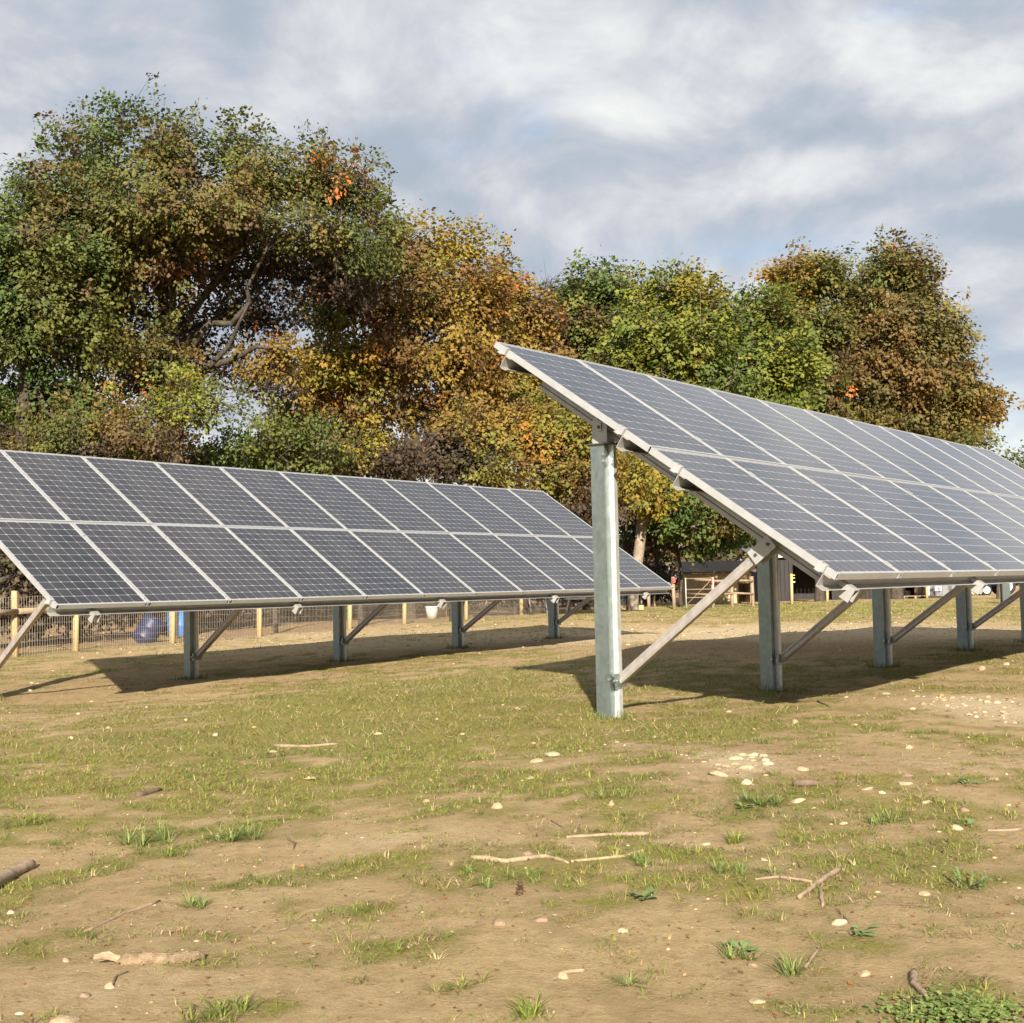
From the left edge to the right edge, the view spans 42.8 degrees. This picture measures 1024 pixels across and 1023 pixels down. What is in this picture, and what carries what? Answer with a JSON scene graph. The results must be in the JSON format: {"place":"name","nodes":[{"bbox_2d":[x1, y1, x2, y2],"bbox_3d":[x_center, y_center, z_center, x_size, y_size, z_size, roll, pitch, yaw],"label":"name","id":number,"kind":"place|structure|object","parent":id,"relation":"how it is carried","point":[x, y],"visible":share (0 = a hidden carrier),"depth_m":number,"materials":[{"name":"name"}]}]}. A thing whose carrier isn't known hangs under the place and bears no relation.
{"place":"outdoors","nodes":[
{"label":"outdoors","id":0,"kind":"place"},
{"bbox_2d":[0,610,1020,1014],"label":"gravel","id":1,"kind":"structure","parent":0,"point":[764,762],"depth_m":8.78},
{"bbox_2d":[0,584,1023,1022],"bbox_3d":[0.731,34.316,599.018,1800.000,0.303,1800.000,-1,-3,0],"label":"ground","id":2,"kind":"structure","parent":0,"point":[474,940],"depth_m":5.16,"materials":[{"name":"soil"}]},
{"bbox_2d":[0,859,35,887],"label":"stick","id":3,"kind":"object","parent":2,"relation":"on","point":[9,874],"visible":0.99,"depth_m":4.75,"materials":[{"name":"wood"}]},
{"bbox_2d":[5,811,51,824],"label":"grass tuft","id":4,"kind":"object","parent":2,"relation":"on","point":[30,820],"visible":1,"depth_m":5.78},
{"bbox_2d":[0,549,63,646],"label":"scrub bush","id":5,"kind":"object","parent":2,"relation":"on","point":[17,578],"visible":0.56,"depth_m":23.41,"materials":[{"name":"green plant"}]},
{"bbox_2d":[49,1014,79,1022],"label":"stone","id":6,"kind":"object","parent":2,"relation":"on","point":[63,1018],"visible":1,"depth_m":3.04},
{"bbox_2d":[0,152,149,639],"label":"oak tree","id":7,"kind":"object","parent":2,"relation":"on","point":[40,318],"visible":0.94,"depth_m":27.39,"materials":[{"name":"green plant"}]},
{"bbox_2d":[18,587,142,641],"bbox_3d":[-8.704,1.569,25.987,2.878,2.610,2.804,1,-4,-33],"label":"scrub bush","id":8,"kind":"object","parent":2,"relation":"on","point":[107,617],"visible":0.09,"depth_m":25.49,"materials":[{"name":"brown plant"}]},
{"bbox_2d":[0,355,173,638],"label":"bush","id":9,"kind":"object","parent":2,"relation":"on","point":[79,441],"visible":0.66,"depth_m":26.59,"materials":[{"name":"green plant"}]},
{"bbox_2d":[0,399,227,625],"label":"bush","id":10,"kind":"object","parent":2,"relation":"on","point":[192,459],"visible":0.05,"depth_m":36.47,"materials":[{"name":"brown plant"}]},
{"bbox_2d":[84,900,160,931],"bbox_3d":[-1.208,1.248,4.028,0.032,0.015,0.394,-2,-3,18],"label":"stick","id":11,"kind":"object","parent":2,"relation":"on","point":[125,912],"visible":0.98,"depth_m":4.06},
{"bbox_2d":[134,788,161,796],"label":"stick","id":12,"kind":"object","parent":2,"relation":"on","point":[144,793],"visible":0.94,"depth_m":6.47,"materials":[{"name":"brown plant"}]},
{"bbox_2d":[132,613,164,642],"bbox_3d":[-6.769,2.219,24.322,0.617,0.643,0.451,-1,-3,0],"label":"barrel","id":13,"kind":"object","parent":2,"relation":"on","point":[149,632],"visible":0.7,"depth_m":24.13,"materials":[{"name":"blue plastic"}]},
{"bbox_2d":[93,950,204,965],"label":"rotten branch","id":14,"kind":"object","parent":2,"relation":"on","point":[132,958],"visible":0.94,"depth_m":3.49,"materials":[{"name":"brown wood"}]},
{"bbox_2d":[110,814,196,846],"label":"grass tuft","id":15,"kind":"object","parent":2,"relation":"on","point":[159,834],"visible":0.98,"depth_m":5.35,"materials":[{"name":"plant"}]},
{"bbox_2d":[99,610,220,634],"bbox_3d":[-7.833,1.810,28.692,3.562,2.365,3.007,-1,-3,0],"label":"scrub bush","id":16,"kind":"object","parent":2,"relation":"on","point":[163,630],"visible":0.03,"depth_m":28.22,"materials":[{"name":"brown plant"}]},
{"bbox_2d":[150,844,193,859],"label":"grass tuft","id":17,"kind":"object","parent":2,"relation":"on","point":[168,853],"visible":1,"depth_m":5.00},
{"bbox_2d":[89,362,261,637],"bbox_3d":[-6.746,-0.134,26.487,3.363,6.008,3.105,-1,-3,0],"label":"bush","id":18,"kind":"object","parent":2,"relation":"on","point":[172,419],"visible":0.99,"depth_m":26.38,"materials":[{"name":"green plant"}]},
{"bbox_2d":[168,612,183,635],"bbox_3d":[-6.993,2.210,27.428,0.520,0.815,0.512,-1,-3,0],"label":"barrel","id":19,"kind":"object","parent":2,"relation":"on","point":[180,627],"visible":0.05,"depth_m":27.20,"materials":[{"name":"blue plastic"}]},
{"bbox_2d":[168,889,215,909],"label":"grass tuft","id":20,"kind":"object","parent":2,"relation":"on","point":[197,902],"visible":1,"depth_m":4.16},
{"bbox_2d":[0,72,421,631],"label":"oak tree","id":21,"kind":"object","parent":2,"relation":"on","point":[168,239],"visible":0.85,"depth_m":30.18,"materials":[{"name":"green plant"}]},
{"bbox_2d":[171,986,268,1022],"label":"grass tuft","id":22,"kind":"object","parent":2,"relation":"on","point":[245,998],"visible":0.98,"depth_m":3.10,"materials":[{"name":"plant"}]},
{"bbox_2d":[203,815,278,842],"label":"grass tuft","id":23,"kind":"object","parent":2,"relation":"on","point":[243,832],"visible":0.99,"depth_m":5.29,"materials":[{"name":"plant"}]},
{"bbox_2d":[199,608,288,629],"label":"scrub bush","id":24,"kind":"object","parent":2,"relation":"on","point":[248,616],"visible":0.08,"depth_m":31.45,"materials":[{"name":"brown plant"}]},
{"bbox_2d":[154,405,400,476],"bbox_3d":[-7.014,0.108,38.013,7.883,6.714,4.354,-1,-3,0],"label":"bush","id":25,"kind":"object","parent":2,"relation":"on","point":[279,468],"visible":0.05,"depth_m":37.32,"materials":[{"name":"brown plant"}]},
{"bbox_2d":[0,591,570,656],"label":"wire fence","id":26,"kind":"object","parent":2,"relation":"on","point":[14,611],"visible":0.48,"depth_m":23.54,"materials":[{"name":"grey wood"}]},
{"bbox_2d":[196,377,376,632],"bbox_3d":[-4.842,0.074,28.200,3.959,5.665,3.136,-1,-3,0],"label":"bush","id":27,"kind":"object","parent":2,"relation":"on","point":[296,443],"visible":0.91,"depth_m":27.83,"materials":[{"name":"green plant"}]},
{"bbox_2d":[254,605,353,621],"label":"scrub bush","id":28,"kind":"object","parent":2,"relation":"on","point":[290,614],"visible":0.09,"depth_m":35.64,"materials":[{"name":"brown plant"}]},
{"bbox_2d":[273,743,337,746],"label":"stick","id":29,"kind":"object","parent":2,"relation":"on","point":[294,745],"visible":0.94,"depth_m":8.25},
{"bbox_2d":[0,450,673,678],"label":"solar array","id":30,"kind":"object","parent":2,"relation":"on","point":[91,539],"visible":0.93,"depth_m":15.99,"materials":[{"name":"glass"}]},
{"bbox_2d":[308,603,401,618],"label":"scrub bush","id":31,"kind":"object","parent":2,"relation":"on","point":[367,608],"visible":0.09,"depth_m":38.62,"materials":[{"name":"brown plant"}]},
{"bbox_2d":[279,393,451,624],"bbox_3d":[-3.387,0.145,30.092,4.046,5.608,3.125,-1,-3,0],"label":"bush","id":32,"kind":"object","parent":2,"relation":"on","point":[394,466],"visible":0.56,"depth_m":29.76,"materials":[{"name":"green plant"}]},
{"bbox_2d":[242,199,535,619],"bbox_3d":[-3.311,-2.618,35.046,8.124,11.663,5.699,-1,-3,0],"label":"maple tree","id":33,"kind":"object","parent":2,"relation":"on","point":[392,359],"visible":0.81,"depth_m":34.34,"materials":[{"name":"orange plant"}]},
{"bbox_2d":[388,601,474,613],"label":"scrub bush","id":34,"kind":"object","parent":2,"relation":"on","point":[418,605],"visible":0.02,"depth_m":42.47,"materials":[{"name":"brown plant"}]},
{"bbox_2d":[426,606,437,618],"bbox_3d":[-2.145,2.701,34.906,0.364,0.325,0.355,-1,-3,0],"label":"bucket","id":35,"kind":"object","parent":2,"relation":"on","point":[430,616],"visible":0.39,"depth_m":34.79,"materials":[{"name":"white paint"}]},
{"bbox_2d":[427,603,447,616],"bbox_3d":[-2.171,2.881,37.901,0.580,0.470,0.500,-1,-3,0],"label":"plywood crate","id":36,"kind":"object","parent":2,"relation":"on","point":[442,612],"visible":0.24,"depth_m":37.65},
{"bbox_2d":[415,970,501,997],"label":"grass tuft","id":37,"kind":"object","parent":2,"relation":"on","point":[462,981],"visible":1,"depth_m":3.26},
{"bbox_2d":[396,386,554,621],"bbox_3d":[-1.024,-0.029,31.956,3.805,6.044,3.741,0,-4,-26],"label":"bush","id":38,"kind":"object","parent":2,"relation":"on","point":[470,452],"visible":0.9,"depth_m":31.45,"materials":[{"name":"green plant"}]},
{"bbox_2d":[492,918,506,925],"bbox_3d":[-0.037,1.195,3.784,0.046,0.030,0.037,0,4,2],"label":"stone","id":39,"kind":"object","parent":2,"relation":"on","point":[497,922],"visible":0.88,"depth_m":3.77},
{"bbox_2d":[460,861,550,888],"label":"grass tuft","id":40,"kind":"object","parent":2,"relation":"on","point":[527,872],"visible":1,"depth_m":4.38,"materials":[{"name":"plant"}]},
{"bbox_2d":[469,598,543,610],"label":"scrub bush","id":41,"kind":"object","parent":2,"relation":"on","point":[488,603],"visible":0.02,"depth_m":46.80,"materials":[{"name":"brown plant"}]},
{"bbox_2d":[0,536,1018,589],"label":"woodland","id":42,"kind":"object","parent":2,"relation":"on","point":[744,555],"visible":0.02,"depth_m":96.81,"materials":[{"name":"green plant"}]},
{"bbox_2d":[0,634,1023,721],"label":"post foot grass","id":43,"kind":"structure","parent":2,"relation":"on","point":[589,717],"depth_m":13.23,"materials":[{"name":"plant"}]},
{"bbox_2d":[437,225,587,613],"bbox_3d":[0.233,-2.715,38.908,5.124,12.160,5.406,-1,-3,0],"label":"maple tree","id":44,"kind":"object","parent":2,"relation":"on","point":[539,322],"visible":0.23,"depth_m":38.48,"materials":[{"name":"orange plant"}]},
{"bbox_2d":[1,598,1023,1022],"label":"leaf litter","id":45,"kind":"object","parent":2,"relation":"on","point":[525,810],"visible":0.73,"depth_m":5.73,"materials":[{"name":"brown plant"}]},
{"bbox_2d":[470,854,568,863],"bbox_3d":[0.025,1.227,4.607,0.346,0.027,0.153,-1,-3,0],"label":"stick","id":46,"kind":"object","parent":2,"relation":"on","point":[513,859],"visible":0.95,"depth_m":4.60,"materials":[{"name":"wood"}]},
{"bbox_2d":[516,879,523,895],"bbox_3d":[0.024,1.191,4.139,0.028,0.051,0.028,0,-3,-22],"label":"pine cone","id":47,"kind":"object","parent":2,"relation":"on","point":[519,888],"visible":1,"depth_m":4.13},
{"bbox_2d":[497,598,547,613],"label":"fence posts","id":48,"kind":"object","parent":2,"relation":"on","point":[529,606],"visible":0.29,"depth_m":40.09,"materials":[{"name":"grey wood"}]},
{"bbox_2d":[502,982,553,1020],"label":"grass tuft","id":49,"kind":"object","parent":2,"relation":"on","point":[530,1008],"visible":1,"depth_m":3.04,"materials":[{"name":"plant"}]},
{"bbox_2d":[531,916,548,921],"bbox_3d":[0.081,1.196,3.818,0.051,0.021,0.039,-5,-8,-13],"label":"stone","id":50,"kind":"object","parent":2,"relation":"on","point":[541,919],"visible":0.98,"depth_m":3.81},
{"bbox_2d":[531,264,576,607],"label":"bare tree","id":51,"kind":"object","parent":2,"relation":"on","point":[546,291],"visible":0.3,"depth_m":43.34,"materials":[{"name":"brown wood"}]},
{"bbox_2d":[528,597,593,607],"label":"scrub bush","id":52,"kind":"object","parent":2,"relation":"on","point":[574,602],"visible":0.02,"depth_m":49.74,"materials":[{"name":"brown plant"}]},
{"bbox_2d":[557,971,568,978],"bbox_3d":[0.131,1.185,3.323,0.032,0.028,0.030,-2,-3,17],"label":"stone","id":53,"kind":"object","parent":2,"relation":"on","point":[562,974],"visible":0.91,"depth_m":3.31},
{"bbox_2d":[564,968,585,972],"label":"stick","id":54,"kind":"object","parent":2,"relation":"on","point":[574,970],"visible":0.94,"depth_m":3.36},
{"bbox_2d":[491,382,686,532],"bbox_3d":[1.851,-0.234,34.008,5.357,6.552,4.033,-1,-3,0],"label":"bush","id":55,"kind":"object","parent":2,"relation":"on","point":[566,483],"visible":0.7,"depth_m":33.38,"materials":[{"name":"yellow plant"}]},
{"bbox_2d":[532,245,645,609],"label":"maple tree","id":56,"kind":"object","parent":2,"relation":"on","point":[583,329],"visible":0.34,"depth_m":44.47,"materials":[{"name":"green plant"}]},
{"bbox_2d":[566,831,649,837],"bbox_3d":[0.369,1.245,5.032,0.326,0.020,0.046,-1,-3,-2],"label":"stick","id":57,"kind":"object","parent":2,"relation":"on","point":[601,834],"visible":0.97,"depth_m":5.03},
{"bbox_2d":[570,849,646,861],"bbox_3d":[0.355,1.221,4.621,0.327,0.013,0.045,1,-4,-31],"label":"stick","id":58,"kind":"object","parent":2,"relation":"on","point":[599,858],"visible":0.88,"depth_m":4.59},
{"bbox_2d":[577,781,642,799],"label":"grass tuft","id":59,"kind":"object","parent":2,"relation":"on","point":[602,793],"visible":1,"depth_m":5.80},
{"bbox_2d":[602,969,653,988],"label":"grass tuft","id":60,"kind":"object","parent":2,"relation":"on","point":[631,979],"visible":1,"depth_m":3.28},
{"bbox_2d":[577,550,688,603],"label":"scrub bush","id":61,"kind":"object","parent":2,"relation":"on","point":[661,572],"visible":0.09,"depth_m":52.96,"materials":[{"name":"green plant"}]},
{"bbox_2d":[620,594,655,606],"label":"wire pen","id":62,"kind":"object","parent":2,"relation":"on","point":[623,600],"visible":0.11,"depth_m":46.14,"materials":[{"name":"metal"}]},
{"bbox_2d":[624,849,658,868],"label":"grass tuft","id":63,"kind":"object","parent":2,"relation":"on","point":[641,860],"visible":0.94,"depth_m":4.51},
{"bbox_2d":[630,888,657,898],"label":"broadleaf weed","id":64,"kind":"object","parent":2,"relation":"on","point":[648,891],"visible":1,"depth_m":4.04,"materials":[{"name":"green plant"}]},
{"bbox_2d":[587,252,774,610],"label":"maple tree","id":65,"kind":"object","parent":2,"relation":"on","point":[687,342],"visible":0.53,"depth_m":41.09,"materials":[{"name":"green plant"}]},
{"bbox_2d":[618,491,753,606],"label":"tree","id":66,"kind":"object","parent":2,"relation":"on","point":[652,550],"visible":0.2,"depth_m":43.45,"materials":[{"name":"green plant"}]},
{"bbox_2d":[685,577,713,607],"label":"pipe gate","id":67,"kind":"structure","parent":2,"relation":"on","point":[712,579],"depth_m":41.91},
{"bbox_2d":[647,572,754,608],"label":"rail fence","id":68,"kind":"object","parent":2,"relation":"on","point":[731,593],"visible":0.47,"depth_m":43.20,"materials":[{"name":"brown wood"}]},
{"bbox_2d":[674,560,756,603],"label":"plywood shelter","id":69,"kind":"object","parent":2,"relation":"on","point":[719,570],"visible":0.41,"depth_m":49.92,"materials":[{"name":"brown wood"}]},
{"bbox_2d":[708,770,728,776],"bbox_3d":[0.998,1.261,6.237,0.123,0.041,0.092,17,-6,22],"label":"stone","id":70,"kind":"object","parent":2,"relation":"on","point":[717,773],"visible":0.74,"depth_m":6.21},
{"bbox_2d":[716,824,749,844],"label":"grass tuft","id":71,"kind":"object","parent":2,"relation":"on","point":[734,839],"visible":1,"depth_m":4.81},
{"bbox_2d":[720,939,758,949],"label":"broadleaf weed","id":72,"kind":"object","parent":2,"relation":"on","point":[745,943],"visible":0.84,"depth_m":3.57,"materials":[{"name":"green plant"}]},
{"bbox_2d":[695,853,794,876],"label":"grass tuft","id":73,"kind":"object","parent":2,"relation":"on","point":[716,869],"visible":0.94,"depth_m":4.36,"materials":[{"name":"plant"}]},
{"bbox_2d":[735,765,754,768],"bbox_3d":[1.139,1.257,6.385,0.102,0.035,0.080,2,-10,-12],"label":"stone","id":74,"kind":"object","parent":2,"relation":"on","point":[745,767],"visible":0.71,"depth_m":6.35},
{"bbox_2d":[711,936,779,961],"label":"grass tuft","id":75,"kind":"object","parent":2,"relation":"on","point":[728,953],"visible":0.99,"depth_m":3.48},
{"bbox_2d":[747,997,765,1003],"bbox_3d":[0.590,1.177,3.133,0.049,0.018,0.036,6,-2,-15],"label":"stone","id":76,"kind":"object","parent":2,"relation":"on","point":[756,1000],"visible":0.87,"depth_m":3.12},
{"bbox_2d":[494,341,1023,718],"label":"solar array","id":77,"kind":"object","parent":2,"relation":"on","point":[849,512],"visible":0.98,"depth_m":10.16,"materials":[{"name":"glass"}]},
{"bbox_2d":[729,786,794,809],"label":"grass tuft","id":78,"kind":"object","parent":2,"relation":"on","point":[750,799],"visible":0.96,"depth_m":5.58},
{"bbox_2d":[707,274,831,411],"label":"maple tree","id":79,"kind":"object","parent":2,"relation":"on","point":[790,365],"visible":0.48,"depth_m":44.23,"materials":[{"name":"green plant"}]},
{"bbox_2d":[755,875,811,882],"bbox_3d":[0.884,1.194,4.246,0.184,0.012,0.055,-2,-3,13],"label":"stick","id":80,"kind":"object","parent":2,"relation":"on","point":[785,877],"visible":0.98,"depth_m":4.25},
{"bbox_2d":[790,574,794,603],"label":"fence post","id":81,"kind":"object","parent":2,"relation":"on","point":[791,588],"visible":0.9,"depth_m":46.38,"materials":[{"name":"yellow wood"}]},
{"bbox_2d":[760,946,825,976],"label":"grass tuft","id":82,"kind":"object","parent":2,"relation":"on","point":[788,970],"visible":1,"depth_m":3.34,"materials":[{"name":"plant"}]},
{"bbox_2d":[792,778,818,786],"bbox_3d":[1.330,1.228,5.915,0.119,0.036,0.042,-1,-3,0],"label":"wood chunk","id":83,"kind":"object","parent":2,"relation":"on","point":[807,782],"visible":1,"depth_m":5.90,"materials":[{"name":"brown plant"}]},
{"bbox_2d":[741,548,871,601],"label":"dark shed","id":84,"kind":"structure","parent":2,"relation":"on","point":[804,586],"depth_m":54.01,"materials":[{"name":"brown wood"}]},
{"bbox_2d":[743,236,880,600],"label":"oak tree","id":85,"kind":"object","parent":2,"relation":"on","point":[818,279],"visible":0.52,"depth_m":49.49,"materials":[{"name":"green plant"}]},
{"bbox_2d":[804,947,819,968],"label":"stick","id":86,"kind":"object","parent":2,"relation":"on","point":[813,955],"visible":0.9,"depth_m":3.44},
{"bbox_2d":[797,866,841,899],"bbox_3d":[0.998,1.195,4.218,0.018,0.027,0.433,-3,-4,31],"label":"stick","id":87,"kind":"object","parent":2,"relation":"on","point":[821,879],"visible":1,"depth_m":4.19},
{"bbox_2d":[818,885,824,907],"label":"stick","id":88,"kind":"object","parent":2,"relation":"on","point":[821,896],"visible":1,"depth_m":4.03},
{"bbox_2d":[823,906,850,923],"bbox_3d":[0.973,1.193,3.862,0.036,0.012,0.193,-1,-3,-11],"label":"stick","id":89,"kind":"object","parent":2,"relation":"on","point":[838,911],"visible":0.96,"depth_m":3.90,"materials":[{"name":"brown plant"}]},
{"bbox_2d":[831,919,847,924],"bbox_3d":[0.945,1.193,3.775,0.055,0.030,0.040,3,-16,-33],"label":"stone","id":90,"kind":"object","parent":2,"relation":"on","point":[839,922],"visible":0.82,"depth_m":3.76,"materials":[{"name":"stone"}]},
{"bbox_2d":[841,922,883,936],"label":"broadleaf weed","id":91,"kind":"object","parent":2,"relation":"on","point":[860,932],"visible":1,"depth_m":3.64,"materials":[{"name":"green plant"}]},
{"bbox_2d":[858,970,870,976],"bbox_3d":[0.901,1.183,3.332,0.035,0.026,0.030,0,-5,-3],"label":"stone","id":92,"kind":"object","parent":2,"relation":"on","point":[863,973],"visible":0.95,"depth_m":3.32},
{"bbox_2d":[852,807,907,826],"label":"grass tuft","id":93,"kind":"object","parent":2,"relation":"on","point":[882,819],"visible":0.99,"depth_m":5.16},
{"bbox_2d":[867,902,928,906],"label":"stick","id":94,"kind":"object","parent":2,"relation":"on","point":[912,904],"visible":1,"depth_m":3.92,"materials":[{"name":"brown wood"}]},
{"bbox_2d":[903,587,925,596],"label":"brown shed","id":95,"kind":"structure","parent":2,"relation":"on","point":[915,591],"depth_m":57.86,"materials":[{"name":"brown wood"}]},
{"bbox_2d":[910,968,928,996],"bbox_3d":[0.997,1.163,3.217,0.031,0.021,0.198,-2,-3,9],"label":"stick","id":96,"kind":"object","parent":2,"relation":"on","point":[915,984],"visible":0.93,"depth_m":3.21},
{"bbox_2d":[825,223,1023,598],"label":"oak tree","id":97,"kind":"object","parent":2,"relation":"on","point":[919,379],"visible":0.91,"depth_m":50.06,"materials":[{"name":"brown plant"}]},
{"bbox_2d":[851,983,1023,1022],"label":"clover patch","id":98,"kind":"object","parent":2,"relation":"on","point":[960,1006],"visible":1,"depth_m":2.99,"materials":[{"name":"green plant"}]},
{"bbox_2d":[928,585,954,595],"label":"grey shed","id":99,"kind":"structure","parent":2,"relation":"on","point":[938,590],"depth_m":58.35,"materials":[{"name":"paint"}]},
{"bbox_2d":[948,865,994,889],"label":"broadleaf weed","id":100,"kind":"object","parent":2,"relation":"on","point":[972,875],"visible":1,"depth_m":4.11,"materials":[{"name":"green plant"}]},
{"bbox_2d":[957,777,991,783],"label":"broadleaf weed","id":101,"kind":"object","parent":2,"relation":"on","point":[962,781],"visible":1,"depth_m":5.88,"materials":[{"name":"green plant"}]},
{"bbox_2d":[956,421,1023,598],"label":"bush","id":102,"kind":"object","parent":2,"relation":"on","point":[990,434],"visible":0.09,"depth_m":47.06,"materials":[{"name":"green plant"}]},
{"bbox_2d":[1000,583,1010,602],"bbox_3d":[15.081,2.545,39.902,0.280,0.750,0.230,-1,-3,0],"label":"utility cabinet","id":103,"kind":"object","parent":2,"relation":"on","point":[1005,594],"visible":0.41,"depth_m":39.80,"materials":[{"name":"metal"}]},
{"bbox_2d":[987,828,1023,830],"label":"stick","id":104,"kind":"object","parent":2,"relation":"on","point":[1013,829],"visible":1,"depth_m":5.07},
{"bbox_2d":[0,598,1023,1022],"bbox_3d":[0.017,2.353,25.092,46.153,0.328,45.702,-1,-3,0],"label":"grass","id":105,"kind":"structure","parent":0,"point":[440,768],"depth_m":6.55,"materials":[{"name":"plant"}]},
{"bbox_2d":[0,0,1023,577],"label":"sky","id":106,"kind":"structure","parent":0,"point":[730,132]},
{"bbox_2d":[975,583,1015,594],"bbox_3d":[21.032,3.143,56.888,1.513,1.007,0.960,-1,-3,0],"label":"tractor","id":107,"kind":"object","parent":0,"point":[989,589],"visible":0.33,"depth_m":56.42,"materials":[{"name":"white paint"}]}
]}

